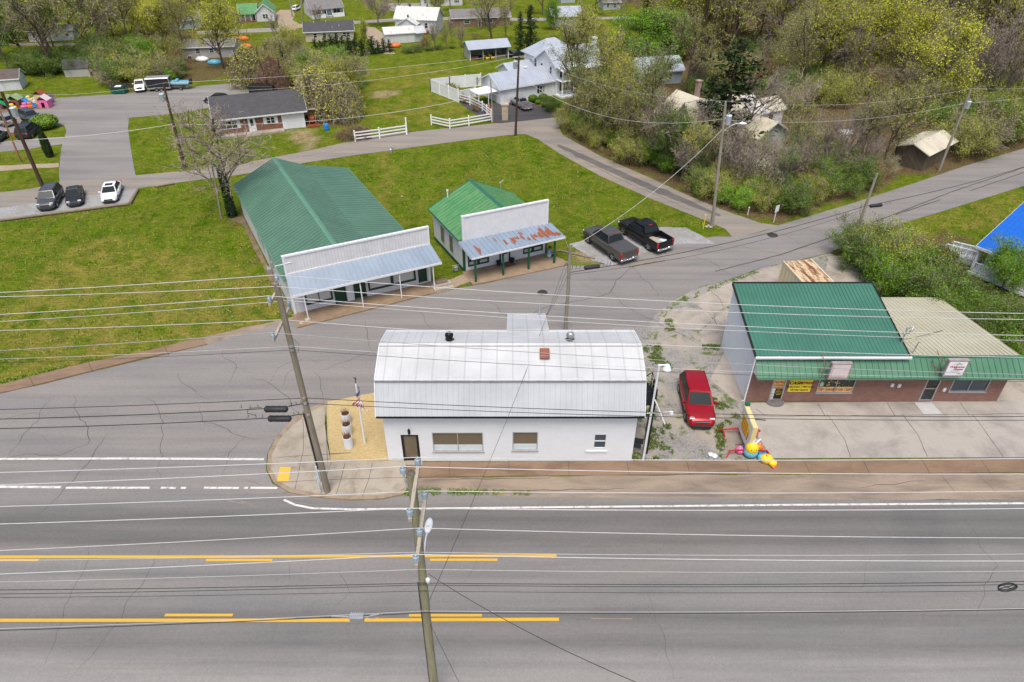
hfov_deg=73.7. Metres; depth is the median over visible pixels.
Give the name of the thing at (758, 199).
budding bush
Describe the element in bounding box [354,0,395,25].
bare tree
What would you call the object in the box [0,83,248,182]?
parking lot
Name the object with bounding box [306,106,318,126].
tractor
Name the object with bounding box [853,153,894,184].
bare bush
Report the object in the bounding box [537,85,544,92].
window
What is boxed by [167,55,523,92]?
power line
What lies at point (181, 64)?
leafy tree
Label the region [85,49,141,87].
green bush
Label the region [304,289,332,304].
window
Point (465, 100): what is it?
bare bush
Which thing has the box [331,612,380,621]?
cable amplifier
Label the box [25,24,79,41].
mobile home
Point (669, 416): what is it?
cable
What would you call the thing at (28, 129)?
parked car
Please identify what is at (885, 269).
green bush
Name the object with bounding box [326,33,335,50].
cone evergreen
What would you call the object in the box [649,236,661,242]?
cargo box
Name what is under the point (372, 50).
cone evergreen
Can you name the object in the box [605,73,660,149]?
budding tree
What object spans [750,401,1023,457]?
concrete apron
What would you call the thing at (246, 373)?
side street
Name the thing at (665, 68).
slender tree
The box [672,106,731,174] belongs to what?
budding tree
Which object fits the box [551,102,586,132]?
budding bush
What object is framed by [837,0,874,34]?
budding tree
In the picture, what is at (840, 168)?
green bush
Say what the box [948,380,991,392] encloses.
window
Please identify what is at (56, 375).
street kerb
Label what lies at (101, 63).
bare bush
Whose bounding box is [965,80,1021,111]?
budding bush
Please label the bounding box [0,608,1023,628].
cable
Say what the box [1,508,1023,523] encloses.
power line
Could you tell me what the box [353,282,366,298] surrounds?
door
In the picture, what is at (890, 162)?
bare bush
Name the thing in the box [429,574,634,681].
service drop
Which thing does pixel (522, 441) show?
window
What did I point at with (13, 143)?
utility pole
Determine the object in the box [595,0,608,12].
budding tree
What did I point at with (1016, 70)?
budding bush
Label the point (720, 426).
weeds
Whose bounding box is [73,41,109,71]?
green bush
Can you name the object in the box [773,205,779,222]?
road sign
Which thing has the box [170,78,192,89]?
boat
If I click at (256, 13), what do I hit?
cottage
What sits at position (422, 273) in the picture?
door
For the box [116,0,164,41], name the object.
yellow green tree
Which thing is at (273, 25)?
bare tree
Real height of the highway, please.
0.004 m
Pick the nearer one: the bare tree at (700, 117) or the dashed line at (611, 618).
the dashed line at (611, 618)
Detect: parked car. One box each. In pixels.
[0,112,16,127]
[0,130,8,140]
[14,122,42,138]
[18,107,38,119]
[35,182,64,210]
[62,185,84,206]
[98,180,122,202]
[203,92,227,103]
[292,5,300,10]
[678,370,717,428]
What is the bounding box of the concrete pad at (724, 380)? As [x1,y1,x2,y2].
[659,256,1023,402]
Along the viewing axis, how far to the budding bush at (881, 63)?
104.84 m
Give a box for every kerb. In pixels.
[0,337,206,393]
[267,400,406,500]
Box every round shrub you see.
[29,113,58,129]
[528,94,537,101]
[538,93,547,100]
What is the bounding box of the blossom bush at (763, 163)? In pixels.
[738,147,776,177]
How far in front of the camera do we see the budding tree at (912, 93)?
75.24 m
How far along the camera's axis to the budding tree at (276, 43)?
106.44 m
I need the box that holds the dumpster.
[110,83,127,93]
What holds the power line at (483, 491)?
attached to the utility pole at (415, 519)
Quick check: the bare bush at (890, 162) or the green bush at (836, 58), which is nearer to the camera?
the bare bush at (890, 162)
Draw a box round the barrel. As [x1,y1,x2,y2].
[324,123,328,130]
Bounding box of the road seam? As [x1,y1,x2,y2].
[715,167,1023,271]
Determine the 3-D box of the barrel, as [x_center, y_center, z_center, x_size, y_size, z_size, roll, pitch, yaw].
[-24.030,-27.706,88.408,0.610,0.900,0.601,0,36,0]
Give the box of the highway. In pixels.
[0,490,1023,681]
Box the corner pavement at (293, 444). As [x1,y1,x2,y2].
[271,405,405,496]
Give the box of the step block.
[432,278,453,291]
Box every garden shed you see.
[0,68,27,90]
[61,58,92,76]
[381,25,425,43]
[761,95,786,122]
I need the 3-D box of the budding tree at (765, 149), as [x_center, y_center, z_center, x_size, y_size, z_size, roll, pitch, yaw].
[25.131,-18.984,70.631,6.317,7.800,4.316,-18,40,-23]
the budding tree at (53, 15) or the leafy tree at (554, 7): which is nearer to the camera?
the budding tree at (53, 15)
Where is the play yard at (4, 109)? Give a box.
[0,96,55,111]
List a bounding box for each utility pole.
[0,92,43,185]
[0,111,21,161]
[159,83,185,167]
[212,169,222,218]
[267,274,330,493]
[300,0,302,21]
[400,456,437,681]
[490,79,493,122]
[513,56,527,135]
[564,244,571,329]
[710,101,746,227]
[856,173,877,232]
[938,89,971,170]
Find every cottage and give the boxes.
[236,0,276,22]
[302,0,344,18]
[393,4,443,34]
[634,55,685,85]
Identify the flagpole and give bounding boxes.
[353,377,365,443]
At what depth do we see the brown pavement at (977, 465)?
40.61 m
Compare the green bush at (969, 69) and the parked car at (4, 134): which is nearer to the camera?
the parked car at (4, 134)
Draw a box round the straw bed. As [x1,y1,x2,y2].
[326,393,392,460]
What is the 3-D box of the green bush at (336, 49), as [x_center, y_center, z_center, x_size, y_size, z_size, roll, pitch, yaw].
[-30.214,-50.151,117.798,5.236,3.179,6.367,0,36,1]
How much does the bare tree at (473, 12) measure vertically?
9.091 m
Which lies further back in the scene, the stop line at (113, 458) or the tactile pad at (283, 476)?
the stop line at (113, 458)
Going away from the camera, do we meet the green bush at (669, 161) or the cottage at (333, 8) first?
the green bush at (669, 161)
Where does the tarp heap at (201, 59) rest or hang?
on the ground at (412, 80)
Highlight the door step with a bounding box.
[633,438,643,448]
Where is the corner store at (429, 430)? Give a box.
[374,304,657,464]
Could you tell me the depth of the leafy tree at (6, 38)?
115.67 m
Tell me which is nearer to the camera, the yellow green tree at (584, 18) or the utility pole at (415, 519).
the utility pole at (415, 519)
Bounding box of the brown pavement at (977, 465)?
[406,458,1023,476]
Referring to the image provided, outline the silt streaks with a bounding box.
[226,478,315,507]
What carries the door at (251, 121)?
in the brick house at (280, 109)
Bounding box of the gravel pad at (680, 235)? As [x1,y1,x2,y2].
[570,227,714,265]
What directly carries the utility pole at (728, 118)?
on the ground at (412, 80)
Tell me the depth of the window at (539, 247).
60.98 m
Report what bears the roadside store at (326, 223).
on the ground at (412, 80)
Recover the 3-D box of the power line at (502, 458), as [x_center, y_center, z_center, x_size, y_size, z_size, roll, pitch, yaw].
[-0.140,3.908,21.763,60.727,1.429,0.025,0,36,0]
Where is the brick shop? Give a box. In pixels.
[721,282,1023,413]
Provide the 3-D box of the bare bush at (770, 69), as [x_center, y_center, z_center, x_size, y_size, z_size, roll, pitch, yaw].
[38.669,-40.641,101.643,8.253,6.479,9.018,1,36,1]
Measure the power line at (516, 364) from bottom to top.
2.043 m
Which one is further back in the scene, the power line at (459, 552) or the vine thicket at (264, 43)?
the vine thicket at (264, 43)
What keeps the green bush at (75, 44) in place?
on the ground at (412, 80)
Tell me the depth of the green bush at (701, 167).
73.97 m
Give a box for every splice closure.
[241,401,300,412]
[246,412,303,421]
[572,262,610,269]
[861,202,890,207]
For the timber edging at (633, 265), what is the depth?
60.38 m
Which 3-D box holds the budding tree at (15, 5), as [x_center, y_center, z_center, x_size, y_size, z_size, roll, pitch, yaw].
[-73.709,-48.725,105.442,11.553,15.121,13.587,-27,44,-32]
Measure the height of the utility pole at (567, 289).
7.772 m
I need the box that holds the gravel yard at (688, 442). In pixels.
[608,253,834,460]
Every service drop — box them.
[429,250,569,599]
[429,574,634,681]
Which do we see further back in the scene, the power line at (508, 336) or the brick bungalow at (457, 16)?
the brick bungalow at (457, 16)
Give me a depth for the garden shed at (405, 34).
127.46 m
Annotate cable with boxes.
[0,398,1023,416]
[0,403,302,419]
[0,414,302,428]
[0,590,1023,597]
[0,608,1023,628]
[0,609,1023,630]
[13,584,1023,593]
[15,581,1023,589]
[28,124,171,139]
[190,93,489,124]
[307,403,1018,420]
[521,77,720,122]
[573,130,721,246]
[574,206,864,271]
[576,209,863,273]
[867,167,1021,205]
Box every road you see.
[0,114,586,207]
[2,42,111,45]
[197,16,629,34]
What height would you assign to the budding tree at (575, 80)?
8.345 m
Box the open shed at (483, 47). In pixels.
[462,38,510,60]
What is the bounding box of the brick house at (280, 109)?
[208,88,306,138]
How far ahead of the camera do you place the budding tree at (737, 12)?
110.68 m
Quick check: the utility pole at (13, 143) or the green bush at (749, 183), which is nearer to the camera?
the green bush at (749, 183)
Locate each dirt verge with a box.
[201,317,293,343]
[229,216,290,314]
[721,422,765,456]
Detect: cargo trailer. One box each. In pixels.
[144,75,171,91]
[248,83,277,92]
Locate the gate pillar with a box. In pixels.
[501,102,508,119]
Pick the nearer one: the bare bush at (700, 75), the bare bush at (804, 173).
the bare bush at (804, 173)
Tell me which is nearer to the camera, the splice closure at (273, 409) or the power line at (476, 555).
the power line at (476, 555)
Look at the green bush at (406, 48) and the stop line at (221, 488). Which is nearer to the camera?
the stop line at (221, 488)
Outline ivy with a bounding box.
[216,165,236,217]
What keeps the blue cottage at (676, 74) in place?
on the ground at (412, 80)
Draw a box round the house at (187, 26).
[166,10,201,30]
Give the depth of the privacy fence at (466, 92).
99.48 m
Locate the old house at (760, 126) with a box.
[654,79,787,155]
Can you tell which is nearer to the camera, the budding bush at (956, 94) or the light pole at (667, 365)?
the light pole at (667, 365)
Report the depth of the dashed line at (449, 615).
32.83 m
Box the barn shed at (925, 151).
[893,130,958,171]
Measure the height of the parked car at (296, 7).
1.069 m
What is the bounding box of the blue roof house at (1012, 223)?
[968,202,1023,295]
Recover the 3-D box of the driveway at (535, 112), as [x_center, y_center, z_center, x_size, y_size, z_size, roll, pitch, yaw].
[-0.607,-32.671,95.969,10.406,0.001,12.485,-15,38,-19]
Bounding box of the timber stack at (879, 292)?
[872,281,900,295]
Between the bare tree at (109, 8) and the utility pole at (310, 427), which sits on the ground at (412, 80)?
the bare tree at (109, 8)
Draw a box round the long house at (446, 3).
[420,0,461,5]
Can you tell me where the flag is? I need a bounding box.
[352,387,369,411]
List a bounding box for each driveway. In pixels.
[0,137,63,151]
[0,163,58,170]
[276,10,301,30]
[365,26,394,53]
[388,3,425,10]
[460,101,555,122]
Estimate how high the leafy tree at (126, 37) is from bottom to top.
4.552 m
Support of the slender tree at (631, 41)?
on the ground at (412, 80)
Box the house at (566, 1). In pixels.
[558,0,574,2]
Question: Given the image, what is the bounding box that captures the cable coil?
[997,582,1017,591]
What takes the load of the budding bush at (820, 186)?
on the ground at (412, 80)
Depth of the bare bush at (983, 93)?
92.51 m
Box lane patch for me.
[557,144,719,215]
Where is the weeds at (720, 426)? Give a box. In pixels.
[632,318,747,460]
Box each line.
[0,275,1023,313]
[0,286,1023,319]
[0,296,1023,335]
[0,300,1023,340]
[0,319,1023,357]
[0,332,1023,374]
[0,457,263,459]
[0,457,1023,472]
[0,486,60,487]
[0,490,1013,506]
[0,528,1002,550]
[0,552,994,560]
[0,554,556,557]
[0,559,38,560]
[0,618,558,621]
[1,466,897,484]
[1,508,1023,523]
[1,554,932,573]
[9,350,1023,381]
[11,346,1023,378]
[14,569,993,581]
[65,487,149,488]
[160,487,175,488]
[165,614,232,615]
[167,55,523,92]
[171,54,511,82]
[203,487,238,488]
[206,559,272,560]
[250,487,277,488]
[283,499,1023,509]
[409,614,481,616]
[430,559,496,560]
[525,55,710,100]
[591,618,632,618]
[729,89,966,104]
[731,103,963,121]
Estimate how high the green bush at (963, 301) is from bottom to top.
3.827 m
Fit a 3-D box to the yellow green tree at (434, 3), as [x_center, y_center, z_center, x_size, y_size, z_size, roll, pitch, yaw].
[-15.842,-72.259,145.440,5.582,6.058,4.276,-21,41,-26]
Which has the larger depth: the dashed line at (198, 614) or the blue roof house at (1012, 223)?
the blue roof house at (1012, 223)
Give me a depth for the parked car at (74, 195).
70.11 m
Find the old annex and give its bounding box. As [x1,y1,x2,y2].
[742,94,768,115]
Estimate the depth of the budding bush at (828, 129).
80.47 m
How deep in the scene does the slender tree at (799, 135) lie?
74.57 m
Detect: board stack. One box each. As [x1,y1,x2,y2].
[471,55,478,59]
[494,53,505,58]
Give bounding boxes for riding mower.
[480,52,489,58]
[487,52,494,58]
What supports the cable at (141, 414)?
attached to the utility pole at (310, 427)
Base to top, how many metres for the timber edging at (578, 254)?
0.160 m
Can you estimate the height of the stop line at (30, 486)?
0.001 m
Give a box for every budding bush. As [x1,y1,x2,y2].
[84,40,130,64]
[105,39,170,82]
[139,26,192,63]
[250,51,287,80]
[260,44,300,85]
[285,45,336,84]
[298,75,363,120]
[336,54,352,62]
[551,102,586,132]
[562,122,584,130]
[572,117,610,143]
[588,127,613,150]
[606,123,656,165]
[683,162,746,199]
[705,52,731,70]
[706,49,763,87]
[720,159,773,183]
[739,163,788,214]
[768,41,830,80]
[779,33,813,50]
[794,166,836,202]
[796,72,835,101]
[798,128,840,157]
[803,144,855,170]
[804,117,848,147]
[812,58,876,107]
[815,68,853,98]
[817,61,846,76]
[836,42,893,75]
[843,203,918,263]
[866,55,894,74]
[871,218,953,273]
[915,65,998,107]
[916,106,1007,159]
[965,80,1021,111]
[966,88,1023,143]
[980,74,1023,109]
[996,51,1023,83]
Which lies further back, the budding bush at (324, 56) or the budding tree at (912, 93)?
the budding bush at (324, 56)
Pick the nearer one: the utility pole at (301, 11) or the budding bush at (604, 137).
the budding bush at (604, 137)
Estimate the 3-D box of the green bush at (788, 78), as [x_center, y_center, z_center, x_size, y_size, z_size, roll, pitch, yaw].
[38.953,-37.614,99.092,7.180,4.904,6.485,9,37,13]
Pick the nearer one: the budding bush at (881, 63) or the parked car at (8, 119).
the parked car at (8, 119)
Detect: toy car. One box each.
[20,102,27,107]
[27,102,33,108]
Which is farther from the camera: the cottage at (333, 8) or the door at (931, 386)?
the cottage at (333, 8)
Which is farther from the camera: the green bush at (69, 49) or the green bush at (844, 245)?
the green bush at (69, 49)
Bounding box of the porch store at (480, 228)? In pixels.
[428,179,567,285]
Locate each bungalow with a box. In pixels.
[179,37,239,58]
[302,20,354,41]
[448,8,511,26]
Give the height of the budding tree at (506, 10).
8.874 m
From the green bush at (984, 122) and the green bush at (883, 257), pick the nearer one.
the green bush at (883, 257)
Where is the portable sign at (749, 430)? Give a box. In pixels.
[717,401,769,457]
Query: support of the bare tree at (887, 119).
on the ground at (412, 80)
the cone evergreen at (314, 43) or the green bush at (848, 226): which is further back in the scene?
the cone evergreen at (314, 43)
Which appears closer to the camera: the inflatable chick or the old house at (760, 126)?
the inflatable chick
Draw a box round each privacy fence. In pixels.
[430,73,480,102]
[459,86,475,98]
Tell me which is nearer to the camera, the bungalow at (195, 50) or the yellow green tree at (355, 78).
the yellow green tree at (355, 78)
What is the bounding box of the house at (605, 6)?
[598,0,621,9]
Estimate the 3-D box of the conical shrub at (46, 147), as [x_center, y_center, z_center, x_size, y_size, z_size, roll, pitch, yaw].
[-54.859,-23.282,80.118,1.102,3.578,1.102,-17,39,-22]
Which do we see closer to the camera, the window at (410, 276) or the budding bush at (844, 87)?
the window at (410, 276)
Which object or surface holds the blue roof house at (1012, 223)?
on the ground at (412, 80)
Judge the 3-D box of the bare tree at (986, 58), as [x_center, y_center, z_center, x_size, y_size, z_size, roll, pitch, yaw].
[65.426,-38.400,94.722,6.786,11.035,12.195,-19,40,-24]
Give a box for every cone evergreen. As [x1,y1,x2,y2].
[311,38,318,49]
[318,35,330,50]
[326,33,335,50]
[329,32,346,48]
[337,35,346,50]
[343,35,353,53]
[347,37,361,54]
[355,38,369,55]
[365,36,383,54]
[374,40,381,53]
[379,38,387,52]
[384,38,394,52]
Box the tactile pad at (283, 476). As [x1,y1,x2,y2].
[277,467,290,480]
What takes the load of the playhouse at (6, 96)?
on the play yard at (4, 109)
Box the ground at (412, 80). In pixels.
[0,0,1023,499]
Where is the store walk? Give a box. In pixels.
[436,274,469,293]
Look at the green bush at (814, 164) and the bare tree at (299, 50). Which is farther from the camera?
the bare tree at (299, 50)
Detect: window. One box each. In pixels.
[218,120,240,129]
[263,116,277,123]
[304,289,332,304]
[367,270,415,290]
[432,433,484,452]
[440,225,444,243]
[449,234,453,253]
[468,256,488,266]
[511,432,538,451]
[523,244,542,253]
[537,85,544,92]
[559,82,567,90]
[586,434,606,451]
[815,380,855,393]
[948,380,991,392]
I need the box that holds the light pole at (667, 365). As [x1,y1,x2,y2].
[642,363,673,460]
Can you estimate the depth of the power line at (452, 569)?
24.11 m
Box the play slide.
[20,97,35,107]
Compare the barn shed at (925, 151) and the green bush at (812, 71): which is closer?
the barn shed at (925, 151)
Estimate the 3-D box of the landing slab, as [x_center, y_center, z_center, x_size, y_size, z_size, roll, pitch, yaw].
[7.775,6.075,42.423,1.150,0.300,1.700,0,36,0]
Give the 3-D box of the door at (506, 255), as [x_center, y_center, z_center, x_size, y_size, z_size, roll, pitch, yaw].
[-0.667,-7.829,59.841,0.737,1.980,0.140,-15,39,-19]
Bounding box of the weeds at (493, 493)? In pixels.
[325,403,531,496]
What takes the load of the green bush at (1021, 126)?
on the ground at (412, 80)
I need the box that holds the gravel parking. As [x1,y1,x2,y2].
[0,189,135,217]
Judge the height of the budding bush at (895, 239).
5.056 m
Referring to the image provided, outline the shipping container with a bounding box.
[777,259,833,281]
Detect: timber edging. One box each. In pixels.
[0,202,128,221]
[129,188,138,204]
[155,182,174,187]
[560,249,594,258]
[629,259,664,266]
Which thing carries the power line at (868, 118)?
attached to the utility pole at (967, 104)
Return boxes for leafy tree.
[0,0,25,54]
[0,0,60,47]
[58,0,85,23]
[64,0,124,43]
[85,30,107,49]
[121,31,136,40]
[129,33,160,64]
[170,56,185,74]
[286,47,317,70]
[358,17,369,50]
[542,0,563,28]
[582,66,630,128]
[606,2,683,56]
[641,0,706,55]
[650,101,702,174]
[666,14,693,54]
[977,228,1023,294]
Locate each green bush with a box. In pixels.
[0,43,42,74]
[10,43,68,79]
[11,54,49,75]
[28,43,70,72]
[46,53,74,72]
[51,35,89,68]
[55,45,97,75]
[72,32,108,52]
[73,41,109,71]
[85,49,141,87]
[92,34,155,58]
[109,32,167,55]
[116,46,164,62]
[159,64,187,79]
[299,46,342,64]
[314,51,344,68]
[320,43,347,57]
[347,67,367,93]
[401,45,415,52]
[410,44,422,51]
[422,45,435,50]
[434,44,443,49]
[539,96,562,111]
[566,98,621,139]
[597,121,616,136]
[605,128,626,146]
[622,130,646,143]
[635,135,669,164]
[652,153,677,171]
[657,139,708,177]
[678,163,722,196]
[679,70,714,94]
[692,160,722,177]
[699,139,713,169]
[711,174,763,213]
[735,174,757,202]
[746,32,784,62]
[753,170,817,216]
[756,67,804,97]
[781,168,801,188]
[789,61,830,83]
[796,150,834,176]
[799,132,852,161]
[808,154,868,198]
[810,33,871,69]
[822,152,849,181]
[825,225,891,264]
[828,150,883,189]
[833,210,896,258]
[834,222,905,281]
[835,143,864,168]
[849,220,937,281]
[864,246,929,296]
[865,224,892,242]
[876,259,950,294]
[879,253,967,298]
[889,240,956,275]
[894,260,992,311]
[896,239,977,296]
[908,263,993,305]
[918,94,976,125]
[930,92,998,136]
[940,266,985,290]
[945,272,1001,313]
[948,107,1014,144]
[950,269,1007,302]
[950,293,1023,331]
[956,56,1003,76]
[961,97,1019,116]
[961,304,1006,343]
[962,86,1023,146]
[964,297,1023,350]
[965,288,1023,349]
[969,70,1023,97]
[970,281,1023,313]
[975,289,1023,333]
[981,305,1023,338]
[998,323,1023,355]
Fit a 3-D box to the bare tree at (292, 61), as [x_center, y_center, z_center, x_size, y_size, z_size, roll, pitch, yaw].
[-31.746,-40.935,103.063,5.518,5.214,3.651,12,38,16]
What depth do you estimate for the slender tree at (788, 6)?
111.60 m
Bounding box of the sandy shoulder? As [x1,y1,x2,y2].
[406,473,1023,499]
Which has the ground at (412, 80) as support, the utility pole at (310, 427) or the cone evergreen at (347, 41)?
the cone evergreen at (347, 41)
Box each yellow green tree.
[35,0,66,25]
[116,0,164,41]
[130,0,192,54]
[166,0,200,40]
[186,0,250,68]
[274,21,305,64]
[292,63,329,95]
[305,63,335,100]
[316,51,352,81]
[344,62,362,88]
[423,0,447,9]
[574,5,599,41]
[593,16,615,41]
[621,57,643,92]
[649,0,714,48]
[653,51,673,83]
[695,0,745,43]
[712,0,775,40]
[753,0,792,36]
[789,0,879,48]
[790,0,885,74]
[832,0,925,78]
[861,0,948,39]
[892,0,960,60]
[892,2,999,99]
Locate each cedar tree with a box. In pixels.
[513,11,524,48]
[516,4,539,47]
[677,32,777,159]
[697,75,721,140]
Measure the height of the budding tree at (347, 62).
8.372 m
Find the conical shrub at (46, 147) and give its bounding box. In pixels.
[37,128,53,157]
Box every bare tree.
[0,19,20,68]
[65,0,126,43]
[146,88,276,216]
[189,0,203,30]
[260,8,293,36]
[283,52,308,70]
[288,45,311,61]
[308,4,325,20]
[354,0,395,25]
[427,20,443,48]
[441,14,457,43]
[455,22,466,47]
[465,0,493,29]
[606,0,637,21]
[637,78,687,166]
[671,134,700,181]
[676,96,720,157]
[688,43,707,74]
[713,97,754,177]
[717,125,782,194]
[723,64,809,130]
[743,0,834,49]
[760,133,810,196]
[770,129,836,179]
[804,104,874,167]
[821,16,888,81]
[836,97,904,153]
[845,101,872,149]
[853,131,896,163]
[867,91,911,146]
[903,0,976,59]
[904,0,961,43]
[918,10,976,80]
[940,16,1005,62]
[951,22,1023,87]
[952,10,1023,99]
[958,20,1022,85]
[970,0,1000,32]
[973,0,1023,55]
[991,2,1023,62]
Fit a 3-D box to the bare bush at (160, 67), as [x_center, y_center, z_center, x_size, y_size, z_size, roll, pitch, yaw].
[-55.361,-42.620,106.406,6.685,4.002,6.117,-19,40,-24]
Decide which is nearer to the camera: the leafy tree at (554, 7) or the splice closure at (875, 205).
the splice closure at (875, 205)
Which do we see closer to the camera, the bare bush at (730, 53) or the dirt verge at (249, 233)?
the dirt verge at (249, 233)
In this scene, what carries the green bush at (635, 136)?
on the ground at (412, 80)
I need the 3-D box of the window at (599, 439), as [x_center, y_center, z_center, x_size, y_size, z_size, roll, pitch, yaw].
[5.023,5.987,40.227,1.281,1.439,0.190,0,36,0]
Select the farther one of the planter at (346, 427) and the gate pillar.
the gate pillar
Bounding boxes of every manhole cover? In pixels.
[537,290,547,294]
[767,233,777,236]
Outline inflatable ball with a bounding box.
[735,446,742,453]
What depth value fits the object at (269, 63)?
98.59 m
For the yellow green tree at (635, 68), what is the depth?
92.41 m
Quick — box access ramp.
[944,241,981,266]
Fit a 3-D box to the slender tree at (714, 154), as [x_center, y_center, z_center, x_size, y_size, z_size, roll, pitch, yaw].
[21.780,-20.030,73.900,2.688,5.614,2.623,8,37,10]
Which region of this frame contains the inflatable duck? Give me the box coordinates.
[757,452,776,468]
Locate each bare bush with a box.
[82,52,125,78]
[83,60,133,86]
[138,54,175,75]
[141,55,183,77]
[158,43,192,67]
[241,57,261,84]
[270,29,309,53]
[316,46,370,81]
[332,123,371,142]
[416,37,431,48]
[460,92,472,102]
[470,102,481,110]
[684,59,727,81]
[697,156,725,173]
[709,35,752,69]
[741,49,762,63]
[742,162,773,183]
[745,47,799,87]
[753,29,813,63]
[753,43,787,71]
[763,67,829,112]
[768,137,788,163]
[773,148,823,179]
[787,45,825,68]
[816,144,866,176]
[839,57,891,85]
[850,59,897,97]
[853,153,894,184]
[860,149,901,176]
[877,41,921,72]
[879,64,929,91]
[894,56,967,92]
[942,94,1020,155]
[952,81,999,104]
[955,58,1022,85]
[959,121,1013,148]
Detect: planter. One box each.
[339,417,351,434]
[340,408,350,421]
[341,432,353,449]
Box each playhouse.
[0,94,15,107]
[7,93,22,107]
[31,89,47,103]
[35,94,52,107]
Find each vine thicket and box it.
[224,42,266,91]
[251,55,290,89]
[258,37,278,58]
[258,49,269,58]
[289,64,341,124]
[322,70,365,124]
[341,98,359,122]
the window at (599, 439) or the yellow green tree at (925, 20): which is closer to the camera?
the window at (599, 439)
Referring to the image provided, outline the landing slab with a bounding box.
[633,428,647,449]
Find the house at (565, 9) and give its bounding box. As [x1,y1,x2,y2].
[547,6,581,26]
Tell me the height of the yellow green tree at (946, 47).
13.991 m
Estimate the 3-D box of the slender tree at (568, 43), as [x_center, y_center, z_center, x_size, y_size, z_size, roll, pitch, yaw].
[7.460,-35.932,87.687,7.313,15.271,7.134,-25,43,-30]
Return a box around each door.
[247,118,256,130]
[333,286,347,303]
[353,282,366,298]
[401,435,419,460]
[418,268,426,282]
[501,252,508,262]
[504,87,526,102]
[768,380,786,400]
[918,380,941,400]
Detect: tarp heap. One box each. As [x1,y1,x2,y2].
[195,56,208,61]
[208,59,220,64]
[238,36,248,40]
[391,42,400,47]
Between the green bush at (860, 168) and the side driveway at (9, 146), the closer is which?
the green bush at (860, 168)
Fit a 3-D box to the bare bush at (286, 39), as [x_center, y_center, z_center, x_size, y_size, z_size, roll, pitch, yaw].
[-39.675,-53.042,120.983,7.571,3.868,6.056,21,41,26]
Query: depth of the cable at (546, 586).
24.63 m
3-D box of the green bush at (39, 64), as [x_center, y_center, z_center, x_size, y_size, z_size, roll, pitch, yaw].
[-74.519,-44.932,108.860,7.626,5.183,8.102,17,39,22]
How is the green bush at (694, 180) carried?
on the ground at (412, 80)
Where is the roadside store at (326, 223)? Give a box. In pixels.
[233,157,442,328]
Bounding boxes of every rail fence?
[353,125,405,141]
[430,94,491,128]
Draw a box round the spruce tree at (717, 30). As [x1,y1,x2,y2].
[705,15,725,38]
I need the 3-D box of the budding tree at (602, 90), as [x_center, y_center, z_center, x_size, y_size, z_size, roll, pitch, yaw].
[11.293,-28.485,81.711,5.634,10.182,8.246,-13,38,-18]
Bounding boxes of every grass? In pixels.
[0,270,758,383]
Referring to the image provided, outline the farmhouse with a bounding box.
[470,36,601,104]
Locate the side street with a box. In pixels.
[0,149,1023,513]
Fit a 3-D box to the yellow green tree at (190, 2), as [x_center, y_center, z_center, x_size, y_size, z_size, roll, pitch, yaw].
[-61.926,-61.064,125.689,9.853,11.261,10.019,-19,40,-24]
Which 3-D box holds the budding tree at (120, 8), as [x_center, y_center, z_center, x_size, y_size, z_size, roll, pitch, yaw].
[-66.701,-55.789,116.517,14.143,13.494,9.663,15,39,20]
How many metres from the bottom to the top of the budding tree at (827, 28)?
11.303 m
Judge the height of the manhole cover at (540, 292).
0.019 m
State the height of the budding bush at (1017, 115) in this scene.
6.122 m
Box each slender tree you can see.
[545,1,608,105]
[553,2,606,108]
[568,49,597,110]
[585,22,632,75]
[586,22,649,77]
[596,51,633,131]
[610,52,633,127]
[623,66,673,129]
[627,33,681,138]
[631,71,671,137]
[638,0,656,54]
[650,101,697,172]
[678,120,704,180]
[706,132,725,164]
[716,0,737,48]
[762,0,807,41]
[767,146,801,203]
[776,128,803,158]
[780,122,818,149]
[846,79,899,157]
[983,0,999,47]
[989,0,1023,40]
[990,0,1023,74]
[1018,24,1023,67]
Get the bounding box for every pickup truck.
[132,78,146,91]
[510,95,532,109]
[582,225,638,261]
[617,217,674,251]
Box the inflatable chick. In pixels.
[743,438,760,457]
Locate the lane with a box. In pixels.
[506,120,777,238]
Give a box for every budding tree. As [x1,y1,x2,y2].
[0,0,70,74]
[37,3,59,46]
[42,0,126,44]
[82,0,150,37]
[148,0,195,43]
[226,7,248,35]
[265,33,292,59]
[283,34,305,58]
[288,47,322,94]
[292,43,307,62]
[324,44,369,79]
[440,28,450,48]
[457,0,509,38]
[498,0,515,30]
[558,62,595,120]
[570,72,587,105]
[572,64,609,120]
[577,60,641,144]
[593,67,650,144]
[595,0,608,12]
[595,56,645,86]
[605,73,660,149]
[607,80,672,140]
[633,88,684,164]
[655,3,728,92]
[672,0,737,56]
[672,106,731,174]
[707,0,782,46]
[719,7,728,35]
[733,121,782,182]
[748,0,784,41]
[772,9,821,64]
[774,0,858,81]
[775,87,830,162]
[775,111,821,175]
[809,2,851,70]
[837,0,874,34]
[869,0,923,55]
[869,70,955,167]
[884,64,952,156]
[926,0,987,27]
[936,0,989,30]
[978,0,1017,39]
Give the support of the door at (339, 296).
in the roadside store at (326, 223)
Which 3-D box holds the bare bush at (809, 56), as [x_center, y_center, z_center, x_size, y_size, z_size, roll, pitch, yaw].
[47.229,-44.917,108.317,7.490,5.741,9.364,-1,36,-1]
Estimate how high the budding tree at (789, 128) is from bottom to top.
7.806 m
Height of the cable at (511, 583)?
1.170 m
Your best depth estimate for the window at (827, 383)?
44.70 m
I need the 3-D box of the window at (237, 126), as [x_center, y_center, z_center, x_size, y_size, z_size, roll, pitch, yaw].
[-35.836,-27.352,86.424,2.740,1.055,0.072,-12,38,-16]
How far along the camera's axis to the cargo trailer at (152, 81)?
102.05 m

